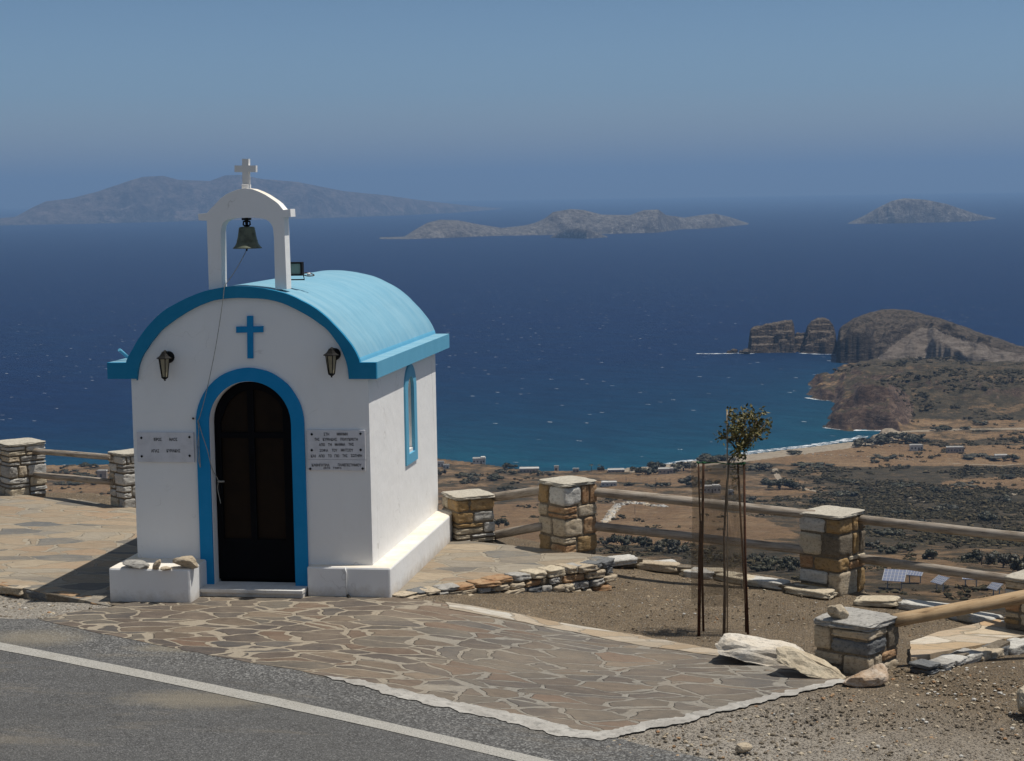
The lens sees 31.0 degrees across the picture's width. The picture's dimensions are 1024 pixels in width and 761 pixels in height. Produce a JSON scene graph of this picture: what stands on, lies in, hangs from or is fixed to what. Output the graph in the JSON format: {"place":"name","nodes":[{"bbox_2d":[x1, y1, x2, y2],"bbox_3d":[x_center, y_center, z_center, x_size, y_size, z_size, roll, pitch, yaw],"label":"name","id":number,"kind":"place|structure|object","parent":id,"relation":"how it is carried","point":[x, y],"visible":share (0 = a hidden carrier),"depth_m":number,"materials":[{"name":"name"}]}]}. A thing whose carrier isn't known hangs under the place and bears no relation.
{"place":"outdoors","nodes":[
{"label":"outdoors","id":0,"kind":"place"},
{"bbox_2d":[0,175,500,224],"bbox_3d":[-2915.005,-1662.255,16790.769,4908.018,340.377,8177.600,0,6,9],"label":"island","id":1,"kind":"structure","parent":0,"point":[155,199],"depth_m":13682.06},
{"bbox_2d":[0,618,715,760],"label":"road","id":2,"kind":"structure","parent":0,"point":[52,710],"depth_m":12.83,"materials":[{"name":"asphalt"}]},
{"bbox_2d":[0,642,552,760],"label":"road marking","id":3,"kind":"object","parent":2,"relation":"on","point":[361,720],"visible":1,"depth_m":13.13,"materials":[{"name":"white paint"}]},
{"bbox_2d":[39,595,838,731],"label":"paving","id":4,"kind":"structure","parent":0,"point":[575,680],"depth_m":14.69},
{"bbox_2d":[715,633,804,665],"bbox_3d":[2.000,2.160,14.883,0.733,0.266,0.515,-1,6,4],"label":"boulder","id":5,"kind":"object","parent":4,"relation":"on","point":[753,649],"visible":0.72,"depth_m":14.67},
{"bbox_2d":[776,646,845,678],"bbox_3d":[2.331,2.186,14.379,0.538,0.235,0.327,0,6,9],"label":"boulder","id":6,"kind":"object","parent":4,"relation":"on","point":[807,664],"visible":1,"depth_m":14.29,"materials":[{"name":"beige stone"}]},
{"bbox_2d":[0,192,1023,470],"bbox_3d":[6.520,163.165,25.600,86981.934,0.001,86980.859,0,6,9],"label":"sea","id":7,"kind":"structure","parent":0,"point":[570,354],"depth_m":2772.26,"materials":[{"name":"liquid"}]},
{"bbox_2d":[748,320,796,352],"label":"sea stack","id":8,"kind":"object","parent":7,"relation":"in","point":[776,337],"visible":0.97,"depth_m":1875.93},
{"bbox_2d":[795,332,804,351],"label":"sea rock","id":9,"kind":"object","parent":7,"relation":"in","point":[799,338],"visible":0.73,"depth_m":1881.81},
{"bbox_2d":[741,435,867,454],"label":"surf","id":10,"kind":"structure","parent":7,"relation":"on","point":[844,440],"depth_m":1188.20,"materials":[{"name":"white liquid"}]},
{"bbox_2d":[799,317,836,353],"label":"sea stack","id":11,"kind":"object","parent":7,"relation":"in","point":[820,336],"visible":0.93,"depth_m":1861.10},
{"bbox_2d":[0,493,1023,760],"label":"ground","id":12,"kind":"structure","parent":0,"point":[664,587],"depth_m":14.35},
{"bbox_2d":[0,594,92,618],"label":"kerb gravel","id":13,"kind":"structure","parent":12,"relation":"on","point":[91,608],"depth_m":16.55,"materials":[{"name":"gravel"}]},
{"bbox_2d":[0,582,124,605],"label":"terrace kerb","id":14,"kind":"structure","parent":12,"relation":"on","point":[18,591],"depth_m":16.98,"materials":[{"name":"white stone"}]},
{"bbox_2d":[0,494,607,606],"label":"terrace","id":15,"kind":"structure","parent":12,"relation":"on","point":[53,544],"depth_m":18.63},
{"bbox_2d":[0,438,47,496],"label":"stone pillar","id":16,"kind":"structure","parent":15,"relation":"on","point":[21,463],"depth_m":22.63,"materials":[{"name":"stone"}]},
{"bbox_2d":[32,448,112,459],"bbox_3d":[-5.387,0.882,22.247,1.858,0.076,0.074,1,6,42],"label":"log rail","id":17,"kind":"object","parent":16,"relation":"attached to","point":[89,455],"visible":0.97,"depth_m":22.09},
{"bbox_2d":[32,472,113,484],"bbox_3d":[-5.394,1.174,22.276,1.860,0.081,0.079,1,6,42],"label":"log rail","id":18,"kind":"object","parent":16,"relation":"attached to","point":[76,478],"visible":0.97,"depth_m":22.12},
{"bbox_2d":[108,448,135,507],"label":"stone pillar","id":19,"kind":"structure","parent":15,"relation":"on","point":[122,476],"depth_m":21.57,"materials":[{"name":"stone"}]},
{"bbox_2d":[107,159,452,602],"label":"chapel","id":20,"kind":"structure","parent":15,"relation":"on","point":[280,520],"depth_m":16.71,"materials":[{"name":"white paint"}]},
{"bbox_2d":[123,560,149,568],"bbox_3d":[-3.364,1.641,16.489,0.236,0.074,0.221,-2,6,-15],"label":"flat stone","id":21,"kind":"object","parent":20,"relation":"on","point":[139,564],"visible":1,"depth_m":16.41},
{"bbox_2d":[156,350,174,380],"bbox_3d":[-3.126,-0.136,16.608,0.144,0.279,0.162,0,6,9],"label":"wall lantern","id":22,"kind":"object","parent":20,"relation":"attached to","point":[165,358],"depth_m":16.57,"materials":[{"name":"black metal"}]},
{"bbox_2d":[137,432,194,461],"bbox_3d":[-3.149,0.606,16.758,0.541,0.274,0.028,0,6,9],"label":"name plaque","id":23,"kind":"object","parent":20,"relation":"attached to","point":[165,447],"visible":1,"depth_m":16.75,"materials":[{"name":"white stone"}]},
{"bbox_2d":[173,556,198,568],"bbox_3d":[-2.905,1.619,16.433,0.246,0.120,0.163,0,6,9],"label":"building stone","id":24,"kind":"object","parent":20,"relation":"on","point":[190,562],"visible":1,"depth_m":16.38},
{"bbox_2d":[233,218,261,250],"bbox_3d":[-2.379,-1.317,16.550,0.261,0.309,0.261,0,6,9],"label":"bell","id":25,"kind":"object","parent":20,"relation":"hanging from","point":[247,238],"visible":1,"depth_m":16.48,"materials":[{"name":"brown metal"}]},
{"bbox_2d":[197,251,245,502],"bbox_3d":[-2.614,-0.016,16.622,0.486,2.300,0.158,-1,6,4],"label":"bell rope","id":26,"kind":"object","parent":25,"relation":"hanging from","point":[206,392],"visible":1,"depth_m":16.65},
{"bbox_2d":[214,381,294,579],"bbox_3d":[-2.333,0.912,16.776,0.752,1.828,0.088,0,6,9],"label":"door","id":27,"kind":"structure","parent":20,"relation":"in","point":[253,445],"depth_m":16.81,"materials":[{"name":"paint"}]},
{"bbox_2d":[290,262,314,279],"bbox_3d":[-1.929,-1.000,16.852,0.243,0.168,0.103,-1,6,-4],"label":"floodlight","id":28,"kind":"object","parent":20,"relation":"attached to","point":[297,268],"visible":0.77,"depth_m":16.82,"materials":[{"name":"black metal"}]},
{"bbox_2d":[323,347,340,376],"bbox_3d":[-1.598,-0.163,16.350,0.144,0.270,0.162,0,6,9],"label":"wall lantern","id":29,"kind":"object","parent":20,"relation":"attached to","point":[332,355],"depth_m":16.31,"materials":[{"name":"black metal"}]},
{"bbox_2d":[307,430,365,459],"bbox_3d":[-1.571,0.574,16.491,0.533,0.267,0.028,0,6,9],"label":"memorial plaque","id":30,"kind":"object","parent":20,"relation":"attached to","point":[338,444],"visible":1,"depth_m":16.48,"materials":[{"name":"white stone"}]},
{"bbox_2d":[308,459,365,470],"bbox_3d":[-1.572,0.757,16.511,0.532,0.098,0.028,0,6,9],"label":"professor plaque","id":31,"kind":"object","parent":20,"relation":"attached to","point":[336,465],"visible":1,"depth_m":16.50,"materials":[{"name":"white stone"}]},
{"bbox_2d":[404,364,417,465],"bbox_3d":[-1.000,0.322,18.060,0.033,0.971,0.503,0,6,9],"label":"window frame","id":32,"kind":"structure","parent":20,"relation":"in","point":[410,457],"depth_m":18.10,"materials":[{"name":"blue paint"}]},
{"bbox_2d":[441,489,494,541],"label":"stone pillar","id":33,"kind":"structure","parent":15,"relation":"on","point":[471,510],"depth_m":19.18,"materials":[{"name":"stone"}]},
{"bbox_2d":[493,486,538,501],"bbox_3d":[0.073,1.167,19.025,0.097,0.097,1.008,-6,-4,-40],"label":"log rail","id":34,"kind":"object","parent":33,"relation":"attached to","point":[516,493],"visible":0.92,"depth_m":19.00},
{"bbox_2d":[493,522,541,538],"bbox_3d":[0.040,1.558,19.066,0.093,0.093,0.971,-5,-7,-37],"label":"log rail","id":35,"kind":"object","parent":33,"relation":"attached to","point":[517,530],"visible":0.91,"depth_m":18.98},
{"bbox_2d":[538,475,596,553],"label":"stone pillar","id":36,"kind":"structure","parent":15,"relation":"on","point":[567,509],"depth_m":18.52,"materials":[{"name":"stone"}]},
{"bbox_2d":[392,556,616,598],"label":"terrace edge wall","id":37,"kind":"structure","parent":12,"relation":"on","point":[591,575],"depth_m":17.49,"materials":[{"name":"white stone"}]},
{"bbox_2d":[446,602,718,655],"bbox_3d":[0.651,2.120,15.918,2.671,0.238,0.671,2,7,28],"label":"paving border","id":38,"kind":"object","parent":12,"relation":"on","point":[633,638],"visible":0.96,"depth_m":16.00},
{"bbox_2d":[324,675,844,739],"bbox_3d":[0.650,2.325,13.335,4.006,0.193,1.405,-1,6,-6],"label":"cement strip","id":39,"kind":"object","parent":12,"relation":"on","point":[546,726],"visible":1,"depth_m":13.18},
{"bbox_2d":[691,411,748,635],"bbox_3d":[1.830,1.257,16.334,0.493,2.010,0.496,-1,6,0],"label":"tree guard","id":40,"kind":"object","parent":12,"relation":"on","point":[701,571],"visible":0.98,"depth_m":16.21,"materials":[{"name":"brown wood"}]},
{"bbox_2d":[607,554,838,598],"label":"bed kerb","id":41,"kind":"structure","parent":12,"relation":"on","point":[669,566],"depth_m":18.70,"materials":[{"name":"white stone"}]},
{"bbox_2d":[517,567,954,654],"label":"bed gravel","id":42,"kind":"structure","parent":12,"relation":"on","point":[647,615],"depth_m":17.14,"materials":[{"name":"gravel"}]},
{"bbox_2d":[713,403,772,635],"bbox_3d":[2.050,1.216,16.345,0.523,2.043,0.544,0,6,9],"label":"sapling","id":43,"kind":"object","parent":12,"relation":"on","point":[734,430],"visible":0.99,"depth_m":16.20,"materials":[{"name":"green plant"}]},
{"bbox_2d":[734,742,752,752],"bbox_3d":[1.565,2.471,12.395,0.112,0.068,0.095,-6,8,-42],"label":"stone","id":44,"kind":"object","parent":12,"relation":"on","point":[743,747],"visible":1,"depth_m":12.37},
{"bbox_2d":[799,505,865,595],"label":"stone pillar","id":45,"kind":"structure","parent":12,"relation":"on","point":[832,542],"depth_m":18.19,"materials":[{"name":"stone"}]},
{"bbox_2d":[595,522,803,553],"bbox_3d":[1.881,1.581,18.509,2.304,0.099,0.094,6,7,9],"label":"log rail","id":46,"kind":"object","parent":45,"relation":"attached to","point":[687,536],"visible":0.86,"depth_m":18.50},
{"bbox_2d":[594,488,814,517],"bbox_3d":[1.872,1.224,18.473,2.309,0.102,0.097,5,7,9],"label":"log rail","id":47,"kind":"object","parent":45,"relation":"attached to","point":[684,501],"visible":0.88,"depth_m":18.46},
{"bbox_2d":[858,554,1007,583],"bbox_3d":[4.092,1.792,17.389,0.098,0.096,2.351,-5,4,-34],"label":"log rail","id":48,"kind":"object","parent":45,"relation":"attached to","point":[935,569],"visible":0.9,"depth_m":17.47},
{"bbox_2d":[858,515,1023,541],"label":"log rail","id":49,"kind":"object","parent":45,"relation":"attached to","point":[1015,536],"visible":1,"depth_m":17.53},
{"bbox_2d":[813,607,898,673],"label":"stone pillar","id":50,"kind":"structure","parent":12,"relation":"on","point":[857,640],"depth_m":14.51,"materials":[{"name":"stone"}]},
{"bbox_2d":[827,604,848,618],"bbox_3d":[2.573,1.829,14.574,0.153,0.133,0.131,-6,8,-41],"label":"stone","id":51,"kind":"object","parent":50,"relation":"on","point":[838,611],"visible":1,"depth_m":14.53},
{"bbox_2d":[890,590,1023,626],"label":"log rail","id":52,"kind":"object","parent":50,"relation":"on","point":[1009,599],"visible":0.98,"depth_m":14.84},
{"bbox_2d":[853,595,1004,623],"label":"bed kerb","id":53,"kind":"structure","parent":12,"relation":"on","point":[895,601],"depth_m":17.53,"materials":[{"name":"white stone"}]},
{"bbox_2d":[908,638,1023,674],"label":"walkway edge wall","id":54,"kind":"structure","parent":12,"relation":"on","point":[996,649],"depth_m":14.95,"materials":[{"name":"white stone"}]},
{"bbox_2d":[910,617,1023,660],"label":"walkway","id":55,"kind":"structure","parent":12,"relation":"on","point":[939,643],"depth_m":16.03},
{"bbox_2d":[1004,570,1023,630],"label":"stone pillar","id":56,"kind":"structure","parent":55,"relation":"on","point":[1014,615],"depth_m":16.45,"materials":[{"name":"stone"}]},
{"bbox_2d":[1017,685,1023,713],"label":"boulder","id":57,"kind":"object","parent":12,"relation":"on","point":[1020,698],"visible":1,"depth_m":13.23,"materials":[{"name":"beige stone"}]},
{"bbox_2d":[0,0,1023,208],"label":"sky","id":58,"kind":"structure","parent":0,"point":[425,100],"materials":[{"name":"blue"}]},
{"bbox_2d":[45,358,1023,617],"bbox_3d":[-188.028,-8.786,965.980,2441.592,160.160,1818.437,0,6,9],"label":"terrain","id":59,"kind":"structure","parent":0,"point":[859,396],"depth_m":1069.33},
{"bbox_2d":[97,469,107,477],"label":"house","id":60,"kind":"structure","parent":59,"relation":"on","point":[102,473],"depth_m":1073.93,"materials":[{"name":"paint"}]},
{"bbox_2d":[473,456,485,464],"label":"house","id":61,"kind":"structure","parent":59,"relation":"on","point":[480,460],"depth_m":1128.56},
{"bbox_2d":[493,517,508,527],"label":"tree","id":62,"kind":"object","parent":59,"relation":"on","point":[500,521],"visible":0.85,"depth_m":677.49,"materials":[{"name":"green plant"}]},
{"bbox_2d":[519,466,538,472],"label":"house","id":63,"kind":"structure","parent":59,"relation":"on","point":[526,469],"depth_m":1088.91,"materials":[{"name":"paint"}]},
{"bbox_2d":[48,355,1023,599],"bbox_3d":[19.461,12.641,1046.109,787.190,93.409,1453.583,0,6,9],"label":"scrub","id":64,"kind":"object","parent":59,"relation":"on","point":[870,499],"visible":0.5,"depth_m":881.62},
{"bbox_2d":[601,480,616,486],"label":"house","id":65,"kind":"structure","parent":59,"relation":"on","point":[608,483],"depth_m":987.43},
{"bbox_2d":[606,533,637,544],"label":"tree","id":66,"kind":"object","parent":59,"relation":"on","point":[625,540],"visible":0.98,"depth_m":539.76,"materials":[{"name":"green plant"}]},
{"bbox_2d":[601,501,667,522],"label":"dry stone wall","id":67,"kind":"structure","parent":59,"relation":"on","point":[612,511],"depth_m":798.56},
{"bbox_2d":[636,536,651,546],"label":"tree","id":68,"kind":"object","parent":59,"relation":"on","point":[641,540],"visible":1,"depth_m":524.09,"materials":[{"name":"green plant"}]},
{"bbox_2d":[635,467,657,474],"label":"tree","id":69,"kind":"object","parent":59,"relation":"on","point":[645,470],"visible":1,"depth_m":1064.84,"materials":[{"name":"green plant"}]},
{"bbox_2d":[646,461,665,468],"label":"tree","id":70,"kind":"object","parent":59,"relation":"on","point":[654,465],"visible":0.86,"depth_m":1085.80,"materials":[{"name":"green plant"}]},
{"bbox_2d":[658,467,672,474],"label":"house","id":71,"kind":"structure","parent":59,"relation":"on","point":[665,470],"depth_m":1061.20,"materials":[{"name":"paint"}]},
{"bbox_2d":[654,538,680,551],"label":"tree","id":72,"kind":"object","parent":59,"relation":"on","point":[661,544],"visible":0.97,"depth_m":505.37,"materials":[{"name":"grey plant"}]},
{"bbox_2d":[670,461,696,472],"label":"tree","id":73,"kind":"object","parent":59,"relation":"on","point":[677,466],"visible":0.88,"depth_m":1073.40,"materials":[{"name":"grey plant"}]},
{"bbox_2d":[677,474,701,485],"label":"tree","id":74,"kind":"object","parent":59,"relation":"on","point":[687,480],"visible":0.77,"depth_m":973.12,"materials":[{"name":"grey plant"}]},
{"bbox_2d":[695,453,718,461],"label":"tree","id":75,"kind":"object","parent":59,"relation":"on","point":[704,457],"visible":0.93,"depth_m":1117.86,"materials":[{"name":"green plant"}]},
{"bbox_2d":[746,552,764,563],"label":"tree","id":76,"kind":"object","parent":59,"relation":"on","point":[754,556],"visible":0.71,"depth_m":452.44,"materials":[{"name":"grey plant"}]},
{"bbox_2d":[748,463,772,470],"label":"bush","id":77,"kind":"object","parent":59,"relation":"on","point":[754,466],"visible":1,"depth_m":1072.51,"materials":[{"name":"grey plant"}]},
{"bbox_2d":[749,561,774,571],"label":"tree","id":78,"kind":"object","parent":59,"relation":"on","point":[762,567],"visible":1,"depth_m":411.59,"materials":[{"name":"green plant"}]},
{"bbox_2d":[762,555,790,566],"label":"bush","id":79,"kind":"object","parent":59,"relation":"on","point":[774,560],"visible":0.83,"depth_m":434.36,"materials":[{"name":"green plant"}]},
{"bbox_2d":[766,477,797,488],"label":"bush","id":80,"kind":"object","parent":59,"relation":"on","point":[782,481],"visible":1,"depth_m":955.44,"materials":[{"name":"green plant"}]},
{"bbox_2d":[776,561,796,571],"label":"tree","id":81,"kind":"object","parent":59,"relation":"on","point":[790,566],"visible":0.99,"depth_m":403.79,"materials":[{"name":"green plant"}]},
{"bbox_2d":[791,461,834,467],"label":"bush","id":82,"kind":"object","parent":59,"relation":"on","point":[805,464],"visible":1,"depth_m":1091.43,"materials":[{"name":"green plant"}]},
{"bbox_2d":[809,497,830,502],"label":"bush","id":83,"kind":"object","parent":59,"relation":"on","point":[816,500],"visible":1,"depth_m":854.30,"materials":[{"name":"green plant"}]},
{"bbox_2d":[832,490,858,496],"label":"bush","id":84,"kind":"object","parent":59,"relation":"on","point":[838,493],"visible":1,"depth_m":914.80,"materials":[{"name":"green plant"}]},
{"bbox_2d":[852,437,879,446],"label":"tree","id":85,"kind":"object","parent":59,"relation":"on","point":[859,441],"visible":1,"depth_m":1174.42,"materials":[{"name":"grey plant"}]},
{"bbox_2d":[865,539,879,548],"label":"bush","id":86,"kind":"object","parent":59,"relation":"on","point":[868,544],"visible":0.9,"depth_m":514.67,"materials":[{"name":"grey plant"}]},
{"bbox_2d":[874,434,890,443],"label":"tree","id":87,"kind":"object","parent":59,"relation":"on","point":[882,438],"visible":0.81,"depth_m":1183.60,"materials":[{"name":"green plant"}]},
{"bbox_2d":[875,545,898,553],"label":"bush","id":88,"kind":"object","parent":59,"relation":"on","point":[889,550],"visible":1,"depth_m":498.27,"materials":[{"name":"green plant"}]},
{"bbox_2d":[872,528,905,535],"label":"bush","id":89,"kind":"object","parent":59,"relation":"on","point":[888,531],"visible":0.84,"depth_m":611.50,"materials":[{"name":"green plant"}]},
{"bbox_2d":[882,569,906,589],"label":"solar array","id":90,"kind":"object","parent":59,"relation":"on","point":[895,575],"visible":0.91,"depth_m":348.09,"materials":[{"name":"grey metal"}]},
{"bbox_2d":[891,482,917,488],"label":"bush","id":91,"kind":"object","parent":59,"relation":"on","point":[902,484],"visible":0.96,"depth_m":953.38,"materials":[{"name":"green plant"}]},
{"bbox_2d":[893,432,917,440],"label":"tree","id":92,"kind":"object","parent":59,"relation":"on","point":[902,435],"visible":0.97,"depth_m":1190.27,"materials":[{"name":"grey plant"}]},
{"bbox_2d":[895,542,917,551],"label":"bush","id":93,"kind":"object","parent":59,"relation":"on","point":[906,546],"visible":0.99,"depth_m":501.77,"materials":[{"name":"green plant"}]},
{"bbox_2d":[906,570,922,582],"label":"solar array","id":94,"kind":"object","parent":59,"relation":"on","point":[913,573],"visible":0.34,"depth_m":358.44,"materials":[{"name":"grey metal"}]},
{"bbox_2d":[909,444,923,450],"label":"house","id":95,"kind":"structure","parent":59,"relation":"on","point":[915,447],"depth_m":1145.12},
{"bbox_2d":[922,549,937,559],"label":"bush","id":96,"kind":"object","parent":59,"relation":"on","point":[928,553],"visible":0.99,"depth_m":455.70,"materials":[{"name":"green plant"}]},
{"bbox_2d":[930,575,949,591],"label":"solar array","id":97,"kind":"object","parent":59,"relation":"on","point":[939,580],"visible":0.92,"depth_m":342.35,"materials":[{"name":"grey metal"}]},
{"bbox_2d":[933,504,960,510],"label":"bush","id":98,"kind":"object","parent":59,"relation":"on","point":[944,506],"visible":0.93,"depth_m":808.07,"materials":[{"name":"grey plant"}]},
{"bbox_2d":[946,446,964,452],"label":"house","id":99,"kind":"structure","parent":59,"relation":"on","point":[953,449],"depth_m":1132.08,"materials":[{"name":"paint"}]},
{"bbox_2d":[950,481,975,487],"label":"bush","id":100,"kind":"object","parent":59,"relation":"on","point":[962,484],"visible":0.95,"depth_m":950.59,"materials":[{"name":"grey plant"}]},
{"bbox_2d":[961,549,983,561],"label":"bush","id":101,"kind":"object","parent":59,"relation":"on","point":[975,554],"visible":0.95,"depth_m":453.95,"materials":[{"name":"green plant"}]},
{"bbox_2d":[961,453,1002,458],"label":"bush","id":102,"kind":"object","parent":59,"relation":"on","point":[971,455],"visible":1,"depth_m":1107.51,"materials":[{"name":"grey plant"}]},
{"bbox_2d":[977,510,998,520],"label":"bush","id":103,"kind":"object","parent":59,"relation":"on","point":[985,515],"visible":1,"depth_m":715.00,"materials":[{"name":"green plant"}]},
{"bbox_2d":[987,582,1002,595],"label":"solar array","id":104,"kind":"object","parent":59,"relation":"on","point":[993,586],"visible":0.66,"depth_m":328.06,"materials":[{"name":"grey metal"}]},
{"bbox_2d":[988,494,1012,501],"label":"bush","id":105,"kind":"object","parent":59,"relation":"on","point":[1005,498],"visible":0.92,"depth_m":862.88,"materials":[{"name":"green plant"}]},
{"bbox_2d":[984,550,1019,567],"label":"bush","id":106,"kind":"object","parent":59,"relation":"on","point":[1001,558],"visible":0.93,"depth_m":424.10,"materials":[{"name":"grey plant"}]},
{"bbox_2d":[1009,555,1023,570],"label":"bush","id":107,"kind":"object","parent":59,"relation":"on","point":[1017,564],"visible":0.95,"depth_m":392.03,"materials":[{"name":"green plant"}]},
{"bbox_2d":[380,209,748,238],"bbox_3d":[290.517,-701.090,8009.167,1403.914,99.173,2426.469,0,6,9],"label":"island","id":108,"kind":"structure","parent":0,"point":[643,221],"depth_m":7307.49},
{"bbox_2d":[550,228,606,238],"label":"island","id":109,"kind":"structure","parent":0,"point":[579,233],"depth_m":6636.15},
{"bbox_2d":[605,662,1023,760],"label":"gravel","id":110,"kind":"structure","parent":0,"point":[935,681],"depth_m":13.12,"materials":[{"name":"gravel"}]},
{"bbox_2d":[843,663,888,687],"bbox_3d":[2.715,2.248,14.156,0.347,0.152,0.350,0,6,9],"label":"boulder","id":111,"kind":"object","parent":110,"relation":"on","point":[876,675],"visible":1,"depth_m":14.01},
{"bbox_2d":[848,198,995,223],"bbox_3d":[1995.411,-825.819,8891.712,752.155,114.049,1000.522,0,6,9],"label":"island","id":112,"kind":"structure","parent":0,"point":[905,210],"depth_m":8489.10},
{"bbox_2d":[836,309,1023,362],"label":"headland","id":113,"kind":"structure","parent":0,"point":[886,334],"depth_m":1746.43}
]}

